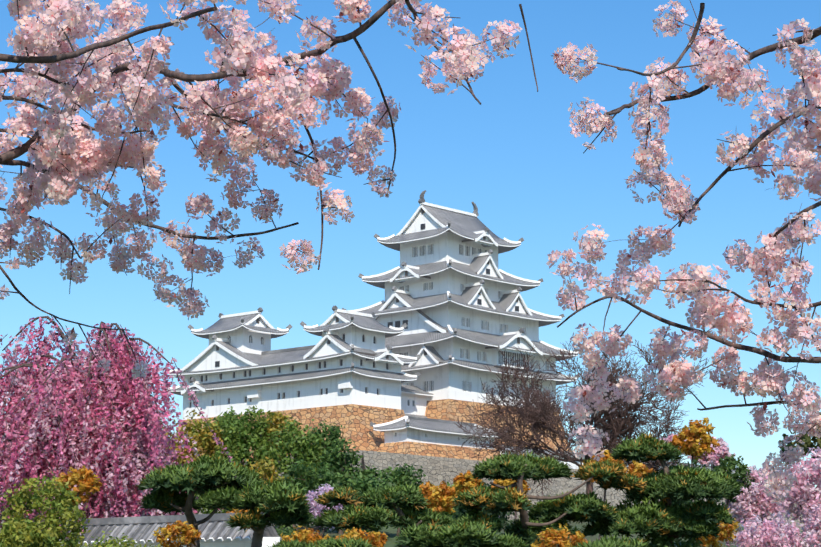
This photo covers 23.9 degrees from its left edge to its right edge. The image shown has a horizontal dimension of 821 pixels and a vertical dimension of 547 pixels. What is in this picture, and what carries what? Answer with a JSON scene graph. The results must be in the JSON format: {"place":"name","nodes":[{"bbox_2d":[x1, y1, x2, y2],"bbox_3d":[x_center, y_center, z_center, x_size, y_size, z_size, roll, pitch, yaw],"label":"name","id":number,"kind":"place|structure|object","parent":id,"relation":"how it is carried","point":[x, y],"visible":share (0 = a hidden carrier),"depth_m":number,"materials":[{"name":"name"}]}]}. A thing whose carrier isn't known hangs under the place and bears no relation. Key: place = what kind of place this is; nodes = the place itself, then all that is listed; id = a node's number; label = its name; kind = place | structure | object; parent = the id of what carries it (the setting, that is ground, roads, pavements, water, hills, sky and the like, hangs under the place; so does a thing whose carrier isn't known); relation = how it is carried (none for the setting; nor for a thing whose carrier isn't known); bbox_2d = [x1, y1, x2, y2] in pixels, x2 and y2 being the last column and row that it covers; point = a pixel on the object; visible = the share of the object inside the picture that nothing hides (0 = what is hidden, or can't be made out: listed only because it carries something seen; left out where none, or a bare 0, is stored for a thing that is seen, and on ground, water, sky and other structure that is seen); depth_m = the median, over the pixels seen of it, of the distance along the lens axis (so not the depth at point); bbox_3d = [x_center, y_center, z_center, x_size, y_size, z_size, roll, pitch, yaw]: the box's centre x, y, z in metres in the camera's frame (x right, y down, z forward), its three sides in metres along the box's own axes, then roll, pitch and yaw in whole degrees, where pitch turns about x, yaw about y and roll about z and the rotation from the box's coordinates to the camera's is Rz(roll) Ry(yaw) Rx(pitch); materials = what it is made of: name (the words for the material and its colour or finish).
{"place":"outdoors","nodes":[
{"label":"outdoors","id":0,"kind":"place"},
{"bbox_2d":[0,0,820,496],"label":"tree branches","id":1,"kind":"object","parent":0,"point":[8,158],"visible":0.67,"depth_m":6.44,"materials":[{"name":"brown plant"}]},
{"bbox_2d":[0,0,820,504],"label":"cherry blossoms","id":2,"kind":"object","parent":1,"relation":"on","point":[60,182],"visible":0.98,"depth_m":6.48,"materials":[{"name":"pink plant"}]},
{"bbox_2d":[0,0,820,487],"label":"sky","id":3,"kind":"structure","parent":0,"point":[514,155],"materials":[{"name":"blue"}]},
{"bbox_2d":[274,520,812,546],"bbox_3d":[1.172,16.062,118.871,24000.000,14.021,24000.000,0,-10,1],"label":"hedge","id":4,"kind":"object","parent":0,"point":[390,532],"depth_m":226.06,"materials":[{"name":"green plant"}]},
{"bbox_2d":[0,316,231,537],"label":"weeping cherry","id":5,"kind":"object","parent":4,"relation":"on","point":[143,443],"depth_m":60.58,"materials":[{"name":"pink plant"}]},
{"bbox_2d":[59,512,281,546],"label":"garden wall","id":6,"kind":"structure","parent":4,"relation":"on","point":[212,529],"depth_m":56.91,"materials":[{"name":"tile"}]},
{"bbox_2d":[149,405,482,538],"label":"hill tree","id":7,"kind":"object","parent":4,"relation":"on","point":[312,470],"depth_m":231.01,"materials":[{"name":"green plant"}]},
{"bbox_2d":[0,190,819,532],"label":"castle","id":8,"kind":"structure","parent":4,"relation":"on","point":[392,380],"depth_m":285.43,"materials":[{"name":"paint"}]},
{"bbox_2d":[0,412,820,546],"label":"shrub foliage","id":9,"kind":"object","parent":4,"relation":"on","point":[16,531],"visible":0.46,"depth_m":51.50,"materials":[{"name":"orange plant"}]},
{"bbox_2d":[41,438,820,546],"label":"tree trunks","id":10,"kind":"object","parent":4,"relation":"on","point":[674,462],"visible":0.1,"depth_m":119.75,"materials":[{"name":"brown wood"}]},
{"bbox_2d":[305,433,820,546],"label":"flowering trees","id":11,"kind":"object","parent":10,"relation":"attached to","point":[743,507],"visible":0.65,"depth_m":138.46,"materials":[{"name":"pink plant"}]},
{"bbox_2d":[135,432,741,546],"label":"pine","id":12,"kind":"object","parent":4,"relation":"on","point":[287,505],"depth_m":56.52,"materials":[{"name":"green plant"}]},
{"bbox_2d":[453,334,710,495],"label":"bare tree","id":13,"kind":"object","parent":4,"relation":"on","point":[539,413],"visible":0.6,"depth_m":250.16,"materials":[{"name":"brown plant"}]}
]}

